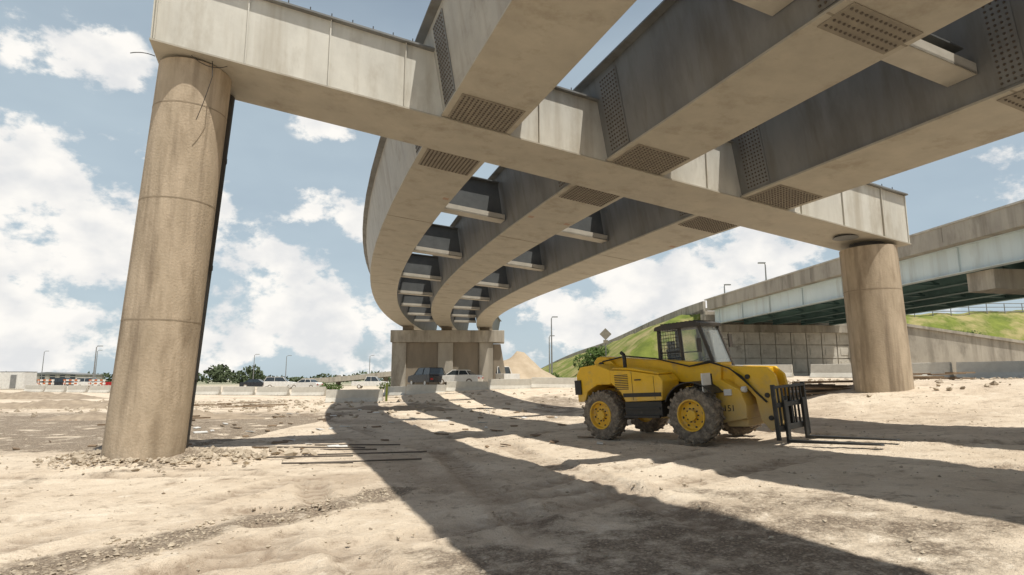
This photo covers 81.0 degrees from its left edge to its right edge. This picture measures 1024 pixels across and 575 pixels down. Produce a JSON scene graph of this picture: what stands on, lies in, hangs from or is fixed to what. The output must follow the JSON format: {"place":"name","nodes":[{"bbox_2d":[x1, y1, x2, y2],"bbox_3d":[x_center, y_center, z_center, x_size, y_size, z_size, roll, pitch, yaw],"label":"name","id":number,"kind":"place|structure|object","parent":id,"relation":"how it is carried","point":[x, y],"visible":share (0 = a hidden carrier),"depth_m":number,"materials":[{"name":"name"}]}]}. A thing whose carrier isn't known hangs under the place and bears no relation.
{"place":"outdoors","nodes":[
{"label":"outdoors","id":0,"kind":"place"},
{"bbox_2d":[0,375,1023,574],"bbox_3d":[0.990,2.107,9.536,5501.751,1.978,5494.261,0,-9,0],"label":"ground","id":1,"kind":"structure","parent":0,"point":[26,515],"depth_m":7.37,"materials":[{"name":"beige sand"}]},
{"bbox_2d":[0,371,36,388],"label":"site container","id":2,"kind":"object","parent":1,"relation":"on","point":[15,379],"visible":0.98,"depth_m":89.80,"materials":[{"name":"white metal"}]},
{"bbox_2d":[24,385,45,391],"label":"jersey barrier","id":3,"kind":"object","parent":1,"relation":"on","point":[35,388],"visible":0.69,"depth_m":72.98,"materials":[{"name":"concrete"}]},
{"bbox_2d":[37,379,54,384],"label":"road barricade","id":4,"kind":"object","parent":1,"relation":"on","point":[39,380],"visible":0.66,"depth_m":84.94,"materials":[{"name":"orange plastic"}]},
{"bbox_2d":[0,399,108,408],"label":"dirt windrow","id":5,"kind":"object","parent":1,"relation":"on","point":[62,404],"visible":0.6,"depth_m":31.52,"materials":[{"name":"beige soil"}]},
{"bbox_2d":[0,391,108,399],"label":"dirt windrow","id":6,"kind":"object","parent":1,"relation":"on","point":[24,395],"visible":0.9,"depth_m":46.65,"materials":[{"name":"beige soil"}]},
{"bbox_2d":[44,385,66,391],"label":"jersey barrier","id":7,"kind":"object","parent":1,"relation":"on","point":[56,388],"visible":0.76,"depth_m":71.50,"materials":[{"name":"concrete"}]},
{"bbox_2d":[47,378,74,385],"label":"parked car","id":8,"kind":"object","parent":1,"relation":"on","point":[58,381],"visible":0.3,"depth_m":103.89,"materials":[{"name":"paint"}]},
{"bbox_2d":[36,372,103,382],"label":"warehouse","id":9,"kind":"structure","parent":1,"relation":"on","point":[49,375],"depth_m":296.83,"materials":[{"name":"concrete"}]},
{"bbox_2d":[63,379,79,386],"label":"road barricade","id":10,"kind":"object","parent":1,"relation":"on","point":[64,380],"visible":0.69,"depth_m":85.43,"materials":[{"name":"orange plastic"}]},
{"bbox_2d":[66,385,88,392],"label":"jersey barrier","id":11,"kind":"object","parent":1,"relation":"on","point":[77,389],"visible":0.94,"depth_m":69.99,"materials":[{"name":"concrete"}]},
{"bbox_2d":[74,378,100,384],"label":"parked car","id":12,"kind":"object","parent":1,"relation":"on","point":[84,381],"visible":0.36,"depth_m":101.79,"materials":[{"name":"white paint"}]},
{"bbox_2d":[92,346,97,384],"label":"street lamp","id":13,"kind":"object","parent":1,"relation":"on","point":[94,366],"visible":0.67,"depth_m":99.09,"materials":[{"name":"grey metal"}]},
{"bbox_2d":[88,379,105,389],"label":"road barricade","id":14,"kind":"object","parent":1,"relation":"on","point":[103,383],"visible":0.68,"depth_m":85.92,"materials":[{"name":"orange plastic"}]},
{"bbox_2d":[87,385,110,392],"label":"jersey barrier","id":15,"kind":"object","parent":1,"relation":"on","point":[100,389],"visible":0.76,"depth_m":68.57,"materials":[{"name":"concrete"}]},
{"bbox_2d":[39,410,264,420],"bbox_3d":[-14.000,4.984,23.516,9.000,0.399,2.200,1,-9,-7],"label":"dirt windrow","id":16,"kind":"object","parent":1,"relation":"on","point":[93,415],"visible":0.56,"depth_m":23.01,"materials":[{"name":"beige soil"}]},
{"bbox_2d":[97,415,210,425],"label":"timber planks","id":17,"kind":"object","parent":1,"relation":"on","point":[194,417],"visible":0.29,"depth_m":21.14,"materials":[{"name":"brown wood"}]},
{"bbox_2d":[0,445,316,473],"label":"rubble pile","id":18,"kind":"object","parent":1,"relation":"on","point":[80,456],"visible":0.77,"depth_m":10.94,"materials":[{"name":"stone"}]},
{"bbox_2d":[100,57,231,462],"bbox_3d":[-6.775,-0.462,11.893,1.669,8.176,1.490,0,-9,0],"label":"shaft","id":19,"kind":"object","parent":1,"relation":"on","point":[150,397],"visible":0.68,"depth_m":11.40,"materials":[{"name":"concrete"}]},
{"bbox_2d":[121,100,226,324],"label":"form joints","id":20,"kind":"object","parent":19,"relation":"attached to","point":[174,197],"visible":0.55,"depth_m":11.54,"materials":[{"name":"brown concrete"}]},
{"bbox_2d":[186,94,234,447],"bbox_3d":[-6.582,-0.351,12.719,0.794,7.970,0.445,4,-10,-24],"label":"drain pipe","id":21,"kind":"object","parent":19,"relation":"attached to","point":[224,156],"visible":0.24,"depth_m":12.81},
{"bbox_2d":[195,386,220,394],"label":"jersey barrier","id":22,"kind":"object","parent":1,"relation":"on","point":[208,390],"visible":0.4,"depth_m":59.03,"materials":[{"name":"concrete"}]},
{"bbox_2d":[221,386,255,394],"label":"jersey barrier","id":23,"kind":"object","parent":1,"relation":"on","point":[231,390],"visible":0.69,"depth_m":57.98,"materials":[{"name":"concrete"}]},
{"bbox_2d":[88,364,390,383],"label":"distant treeline","id":24,"kind":"object","parent":1,"relation":"on","point":[217,373],"visible":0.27,"depth_m":226.04,"materials":[{"name":"green plant"}]},
{"bbox_2d":[194,402,286,407],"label":"timber planks","id":25,"kind":"object","parent":1,"relation":"on","point":[259,405],"visible":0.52,"depth_m":31.25,"materials":[{"name":"brown wood"}]},
{"bbox_2d":[239,379,266,386],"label":"parked car","id":26,"kind":"object","parent":1,"relation":"on","point":[254,383],"visible":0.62,"depth_m":91.94,"materials":[{"name":"paint"}]},
{"bbox_2d":[255,387,289,395],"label":"jersey barrier","id":27,"kind":"object","parent":1,"relation":"on","point":[274,391],"visible":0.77,"depth_m":56.74,"materials":[{"name":"concrete"}]},
{"bbox_2d":[263,377,296,388],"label":"parked car","id":28,"kind":"object","parent":1,"relation":"on","point":[275,381],"visible":0.73,"depth_m":90.01,"materials":[{"name":"white paint"}]},
{"bbox_2d":[289,379,322,386],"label":"parked car","id":29,"kind":"object","parent":1,"relation":"on","point":[308,383],"visible":0.81,"depth_m":88.06,"materials":[{"name":"white paint"}]},
{"bbox_2d":[12,405,602,449],"bbox_3d":[-4.993,4.779,21.835,13.962,0.243,18.830,0,-9,0],"label":"construction debris","id":30,"kind":"object","parent":1,"relation":"on","point":[487,446],"visible":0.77,"depth_m":17.73,"materials":[{"name":"brown concrete"}]},
{"bbox_2d":[290,387,325,395],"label":"jersey barrier","id":31,"kind":"object","parent":1,"relation":"on","point":[308,391],"visible":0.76,"depth_m":55.60,"materials":[{"name":"concrete"}]},
{"bbox_2d":[319,383,343,389],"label":"shrub","id":32,"kind":"object","parent":1,"relation":"on","point":[331,386],"visible":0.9,"depth_m":86.42,"materials":[{"name":"green plant"}]},
{"bbox_2d":[252,444,426,463],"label":"reinforcing bars","id":33,"kind":"object","parent":1,"relation":"on","point":[334,455],"visible":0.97,"depth_m":11.93,"materials":[{"name":"metal"}]},
{"bbox_2d":[302,371,390,385],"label":"distant overpass","id":34,"kind":"object","parent":1,"relation":"on","point":[338,379],"visible":0.34,"depth_m":148.38,"materials":[{"name":"concrete"}]},
{"bbox_2d":[325,389,382,402],"bbox_3d":[-10.201,7.046,38.881,3.600,0.850,0.600,1,-9,-6],"label":"jersey barrier","id":35,"kind":"object","parent":1,"relation":"on","point":[342,396],"visible":0.76,"depth_m":38.74,"materials":[{"name":"concrete"}]},
{"bbox_2d":[351,376,388,388],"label":"pickup truck","id":36,"kind":"object","parent":1,"relation":"on","point":[373,381],"visible":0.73,"depth_m":92.97,"materials":[{"name":"white paint"}]},
{"bbox_2d":[378,382,390,388],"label":"shrub","id":37,"kind":"object","parent":1,"relation":"on","point":[382,383],"visible":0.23,"depth_m":90.63,"materials":[{"name":"green plant"}]},
{"bbox_2d":[385,383,387,400],"bbox_3d":[-8.090,6.823,38.713,0.140,1.252,0.160,0,-9,0],"label":"marker post","id":38,"kind":"object","parent":1,"relation":"on","point":[386,395],"visible":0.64,"depth_m":38.68,"materials":[{"name":"green plastic"}]},
{"bbox_2d":[383,386,393,394],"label":"jersey barrier","id":39,"kind":"object","parent":1,"relation":"on","point":[390,390],"visible":0.35,"depth_m":55.45,"materials":[{"name":"concrete"}]},
{"bbox_2d":[332,405,457,410],"bbox_3d":[-6.000,6.110,30.425,7.000,0.266,1.800,-1,-9,6],"label":"dirt windrow","id":40,"kind":"object","parent":1,"relation":"on","point":[394,408],"visible":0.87,"depth_m":29.90,"materials":[{"name":"beige soil"}]},
{"bbox_2d":[392,386,406,394],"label":"jersey barrier","id":41,"kind":"object","parent":1,"relation":"on","point":[399,390],"visible":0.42,"depth_m":52.58,"materials":[{"name":"concrete"}]},
{"bbox_2d":[405,384,446,394],"bbox_3d":[-7.068,8.498,49.836,3.600,0.850,0.600,-2,-9,16],"label":"jersey barrier","id":42,"kind":"object","parent":1,"relation":"on","point":[412,389],"visible":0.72,"depth_m":49.75,"materials":[{"name":"concrete"}]},
{"bbox_2d":[408,367,445,384],"bbox_3d":[-8.403,8.773,58.854,1.840,1.799,4.650,6,-11,-36],"label":"parked car","id":43,"kind":"object","parent":1,"relation":"on","point":[425,375],"visible":0.91,"depth_m":57.43,"materials":[{"name":"paint"}]},
{"bbox_2d":[390,326,505,386],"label":"concrete bridge pier","id":44,"kind":"structure","parent":1,"relation":"on","point":[476,352],"depth_m":64.39,"materials":[{"name":"beige concrete"}]},
{"bbox_2d":[149,0,1023,329],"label":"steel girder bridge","id":45,"kind":"structure","parent":44,"relation":"on","point":[665,126],"depth_m":13.32,"materials":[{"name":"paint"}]},
{"bbox_2d":[130,52,226,119],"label":"loose wires","id":46,"kind":"object","parent":45,"relation":"hanging from","point":[198,61],"visible":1,"depth_m":11.88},
{"bbox_2d":[438,370,483,384],"bbox_3d":[-5.205,8.686,57.853,4.650,1.469,1.840,-2,-9,14],"label":"parked car","id":47,"kind":"object","parent":1,"relation":"on","point":[460,375],"visible":0.71,"depth_m":57.04,"materials":[{"name":"white paint"}]},
{"bbox_2d":[446,381,488,391],"bbox_3d":[-3.608,8.093,48.989,3.600,0.850,0.600,-2,-9,15],"label":"jersey barrier","id":48,"kind":"object","parent":1,"relation":"on","point":[452,386],"visible":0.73,"depth_m":48.88,"materials":[{"name":"concrete"}]},
{"bbox_2d":[495,366,519,378],"bbox_3d":[-1.179,9.554,65.260,1.840,1.899,5.700,4,-10,-24],"label":"pickup truck","id":49,"kind":"object","parent":1,"relation":"on","point":[507,375],"visible":0.34,"depth_m":63.16,"materials":[{"name":"white paint"}]},
{"bbox_2d":[488,379,531,389],"bbox_3d":[-0.152,7.768,48.129,3.600,0.850,0.600,-3,-9,16],"label":"jersey barrier","id":50,"kind":"object","parent":1,"relation":"on","point":[510,383],"visible":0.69,"depth_m":47.98,"materials":[{"name":"concrete"}]},
{"bbox_2d":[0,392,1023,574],"bbox_3d":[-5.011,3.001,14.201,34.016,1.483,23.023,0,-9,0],"label":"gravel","id":51,"kind":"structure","parent":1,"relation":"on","point":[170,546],"depth_m":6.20,"materials":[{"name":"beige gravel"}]},
{"bbox_2d":[0,377,1023,417],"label":"rubble pile","id":52,"kind":"object","parent":1,"relation":"on","point":[296,401],"visible":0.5,"depth_m":30.70,"materials":[{"name":"stone"}]},
{"bbox_2d":[503,351,556,378],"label":"dirt mound","id":53,"kind":"object","parent":1,"relation":"on","point":[523,365],"visible":0.3,"depth_m":73.36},
{"bbox_2d":[549,335,554,372],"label":"street lamp","id":54,"kind":"object","parent":1,"relation":"on","point":[549,352],"visible":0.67,"depth_m":99.43,"materials":[{"name":"grey metal"}]},
{"bbox_2d":[531,377,575,387],"bbox_3d":[3.314,7.520,47.253,3.600,0.850,0.600,-2,-9,15],"label":"jersey barrier","id":55,"kind":"object","parent":1,"relation":"on","point":[543,382],"visible":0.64,"depth_m":47.12,"materials":[{"name":"concrete"}]},
{"bbox_2d":[573,344,609,369],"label":"broadleaf tree","id":56,"kind":"object","parent":1,"relation":"on","point":[593,354],"visible":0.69,"depth_m":76.90,"materials":[{"name":"green plant"}]},
{"bbox_2d":[541,314,706,377],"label":"grass embankment","id":57,"kind":"structure","parent":1,"relation":"on","point":[642,343],"depth_m":65.73,"materials":[{"name":"green plant"}]},
{"bbox_2d":[551,316,557,372],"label":"street lamp","id":58,"kind":"object","parent":57,"relation":"on","point":[551,347],"visible":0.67,"depth_m":84.55,"materials":[{"name":"grey metal"}]},
{"bbox_2d":[600,328,610,355],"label":"warning sign","id":59,"kind":"object","parent":57,"relation":"on","point":[605,333],"visible":0.83,"depth_m":75.49,"materials":[{"name":"grey metal"}]},
{"bbox_2d":[543,301,705,367],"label":"roadside parapet wall","id":60,"kind":"structure","parent":57,"relation":"on","point":[695,308],"depth_m":76.05,"materials":[{"name":"concrete"}]},
{"bbox_2d":[574,320,899,445],"bbox_3d":[4.300,1.854,12.471,2.224,2.502,6.267,4,-11,-40],"label":"telehandler forklift","id":61,"kind":"object","parent":1,"relation":"on","point":[701,401],"visible":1,"depth_m":12.30,"materials":[{"name":"yellow metal"}]},
{"bbox_2d":[736,365,793,376],"bbox_3d":[16.485,5.499,39.368,3.600,0.850,0.600,-6,-11,39],"label":"jersey barrier","id":62,"kind":"object","parent":1,"relation":"on","point":[787,370],"visible":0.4,"depth_m":38.38,"materials":[{"name":"concrete"}]},
{"bbox_2d":[790,380,852,394],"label":"timber planks","id":63,"kind":"object","parent":1,"relation":"on","point":[809,385],"visible":0.47,"depth_m":19.12,"materials":[{"name":"brown wood"}]},
{"bbox_2d":[809,364,851,377],"bbox_3d":[19.222,4.898,35.028,0.600,0.850,3.600,6,-10,-32],"label":"jersey barrier","id":64,"kind":"object","parent":1,"relation":"on","point":[831,370],"visible":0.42,"depth_m":35.37,"materials":[{"name":"concrete"}]},
{"bbox_2d":[690,199,1023,374],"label":"highway overpass","id":65,"kind":"object","parent":1,"relation":"on","point":[797,320],"visible":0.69,"depth_m":48.61,"materials":[{"name":"grey concrete"}]},
{"bbox_2d":[758,262,766,279],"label":"street lamp","id":66,"kind":"object","parent":65,"relation":"on","point":[765,269],"visible":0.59,"depth_m":69.07,"materials":[{"name":"grey metal"}]},
{"bbox_2d":[839,244,914,392],"bbox_3d":[11.250,1.396,18.491,1.700,5.283,1.580,0,-9,0],"label":"shaft","id":67,"kind":"object","parent":1,"relation":"on","point":[879,348],"visible":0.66,"depth_m":17.97,"materials":[{"name":"concrete"}]},
{"bbox_2d":[843,241,902,293],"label":"form joints","id":68,"kind":"object","parent":67,"relation":"attached to","point":[865,243],"visible":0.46,"depth_m":18.47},
{"bbox_2d":[912,362,954,376],"bbox_3d":[21.253,4.437,31.797,0.600,0.850,3.600,6,-11,-30],"label":"jersey barrier","id":69,"kind":"object","parent":1,"relation":"on","point":[937,368],"visible":0.22,"depth_m":30.88,"materials":[{"name":"concrete"}]},
{"bbox_2d":[913,372,974,378],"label":"timber planks","id":70,"kind":"object","parent":1,"relation":"on","point":[932,377],"visible":0.64,"depth_m":20.39,"materials":[{"name":"brown wood"}]},
{"bbox_2d":[956,361,1023,378],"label":"jersey barrier","id":71,"kind":"object","parent":1,"relation":"on","point":[1000,369],"visible":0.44,"depth_m":28.75,"materials":[{"name":"concrete"}]},
{"bbox_2d":[0,0,1023,379],"label":"sky","id":72,"kind":"structure","parent":0,"point":[290,275],"materials":[{"name":"blue"}]},
{"bbox_2d":[906,310,1023,340],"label":"grass hill","id":73,"kind":"structure","parent":0,"point":[1009,325],"depth_m":71.12,"materials":[{"name":"green plant"}]},
{"bbox_2d":[954,330,982,334],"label":"shrub","id":74,"kind":"object","parent":73,"relation":"on","point":[970,332],"visible":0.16,"depth_m":67.73,"materials":[{"name":"green plant"}]},
{"bbox_2d":[914,303,1023,316],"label":"guard fence","id":75,"kind":"object","parent":73,"relation":"on","point":[986,307],"visible":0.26,"depth_m":73.34,"materials":[{"name":"metal"}]}
]}

